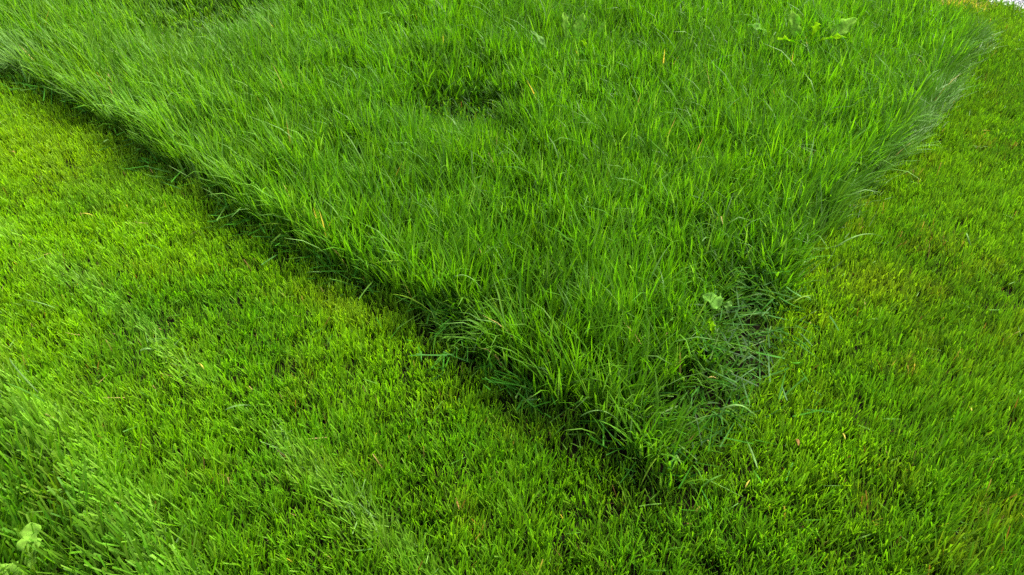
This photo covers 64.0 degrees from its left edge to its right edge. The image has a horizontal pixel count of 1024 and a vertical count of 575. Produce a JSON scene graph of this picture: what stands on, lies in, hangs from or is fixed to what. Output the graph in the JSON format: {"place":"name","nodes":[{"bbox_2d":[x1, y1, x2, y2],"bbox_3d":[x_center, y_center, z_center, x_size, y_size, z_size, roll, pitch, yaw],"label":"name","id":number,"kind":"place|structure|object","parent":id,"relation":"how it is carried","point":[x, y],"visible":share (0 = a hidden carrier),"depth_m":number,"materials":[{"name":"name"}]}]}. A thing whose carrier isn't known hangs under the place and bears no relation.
{"place":"outdoors","nodes":[
{"label":"outdoors","id":0,"kind":"place"},
{"bbox_2d":[0,0,1023,574],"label":"ground","id":1,"kind":"structure","parent":0,"point":[756,326],"depth_m":2.01,"materials":[{"name":"green plant"}]},
{"bbox_2d":[1,381,44,401],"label":"grass blade","id":2,"kind":"object","parent":1,"relation":"on","point":[26,391],"depth_m":2.00,"materials":[{"name":"green plant"}]},
{"bbox_2d":[9,358,38,392],"bbox_3d":[-1.233,0.210,2.052,0.170,0.042,0.012,30,47,33],"label":"grass blade","id":3,"kind":"object","parent":1,"relation":"on","point":[22,375],"depth_m":2.02,"materials":[{"name":"green plant"}]},
{"bbox_2d":[0,522,76,574],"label":"dandelion plant","id":4,"kind":"object","parent":1,"relation":"on","point":[26,533],"visible":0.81,"depth_m":1.64,"materials":[{"name":"green plant"}]},
{"bbox_2d":[225,404,250,410],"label":"grass blade","id":5,"kind":"object","parent":1,"relation":"on","point":[235,406],"depth_m":1.99,"materials":[{"name":"green plant"}]},
{"bbox_2d":[0,0,1011,493],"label":"tall grass","id":6,"kind":"structure","parent":1,"relation":"on","point":[334,92],"depth_m":2.94,"materials":[{"name":"green plant"}]},
{"bbox_2d":[530,12,605,48],"bbox_3d":[0.242,-1.106,3.562,0.329,0.152,0.101,-6,38,-8],"label":"dandelion plant","id":7,"kind":"object","parent":6,"relation":"on","point":[578,27],"visible":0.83,"depth_m":3.55,"materials":[{"name":"green plant"}]},
{"bbox_2d":[720,404,755,416],"bbox_3d":[0.536,0.295,1.936,0.095,0.052,0.009,0,38,0],"label":"grass blade","id":8,"kind":"object","parent":6,"relation":"on","point":[734,405],"depth_m":1.92,"materials":[{"name":"green plant"}]},
{"bbox_2d":[748,10,856,45],"bbox_3d":[1.279,-1.108,3.571,0.477,0.133,0.208,0,38,0],"label":"dandelion plant","id":9,"kind":"object","parent":6,"relation":"on","point":[794,19],"visible":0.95,"depth_m":3.60,"materials":[{"name":"green plant"}]},
{"bbox_2d":[0,7,1023,574],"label":"grass tuft","id":10,"kind":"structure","parent":1,"relation":"on","point":[528,383],"depth_m":2.14,"materials":[{"name":"green plant"}]},
{"bbox_2d":[392,294,436,316],"bbox_3d":[-0.269,0.048,2.256,0.138,0.047,0.004,14,40,17],"label":"grass blade","id":11,"kind":"object","parent":10,"relation":"on","point":[413,300],"depth_m":2.25,"materials":[{"name":"green plant"}]},
{"bbox_2d":[699,475,720,488],"bbox_3d":[0.440,0.426,1.805,0.065,0.016,0.004,-18,42,-22],"label":"grass blade","id":12,"kind":"object","parent":10,"relation":"on","point":[707,482],"depth_m":1.80,"materials":[{"name":"green plant"}]},
{"bbox_2d":[835,234,882,247],"bbox_3d":[1.062,-0.147,2.497,0.186,0.037,0.004,-13,40,-17],"label":"grass blade","id":13,"kind":"object","parent":10,"relation":"on","point":[851,238],"depth_m":2.48,"materials":[{"name":"green plant"}]},
{"bbox_2d":[580,410,613,416],"bbox_3d":[0.205,0.297,1.896,0.094,0.037,0.004,11,39,14],"label":"grass blade","id":14,"kind":"object","parent":1,"relation":"on","point":[595,410],"depth_m":1.89,"materials":[{"name":"green plant"}]},
{"bbox_2d":[640,456,657,485],"bbox_3d":[0.305,0.406,1.815,0.004,0.035,0.089,24,44,28],"label":"grass blade","id":15,"kind":"object","parent":1,"relation":"on","point":[649,468],"depth_m":1.80,"materials":[{"name":"green plant"}]},
{"bbox_2d":[708,320,720,346],"bbox_3d":[0.539,0.129,2.174,0.021,0.041,0.089,-7,38,-8],"label":"wild plant","id":16,"kind":"object","parent":1,"relation":"on","point":[711,329],"visible":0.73,"depth_m":2.19,"materials":[{"name":"green plant"}]},
{"bbox_2d":[703,292,732,315],"bbox_3d":[0.566,0.045,2.260,0.082,0.047,0.054,0,38,0],"label":"wild plant","id":17,"kind":"object","parent":1,"relation":"on","point":[716,303],"visible":0.94,"depth_m":2.26,"materials":[{"name":"green plant"}]},
{"bbox_2d":[746,440,757,468],"bbox_3d":[0.547,0.380,1.867,0.005,0.021,0.071,-7,39,-9],"label":"grass blade","id":18,"kind":"object","parent":1,"relation":"on","point":[753,456],"depth_m":1.86,"materials":[{"name":"green plant"}]},
{"bbox_2d":[938,0,964,8],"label":"dry grass tuft","id":19,"kind":"object","parent":1,"relation":"on","point":[951,1],"visible":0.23,"depth_m":4.27,"materials":[{"name":"yellow plant"}]},
{"bbox_2d":[963,1,995,11],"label":"dry grass tuft","id":20,"kind":"object","parent":1,"relation":"on","point":[981,6],"visible":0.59,"depth_m":4.23,"materials":[{"name":"yellow plant"}]},
{"bbox_2d":[986,0,1023,8],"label":"gravel stones","id":21,"kind":"object","parent":1,"relation":"on","point":[1018,1],"visible":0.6,"depth_m":4.35,"materials":[{"name":"grey gravel"}]}
]}

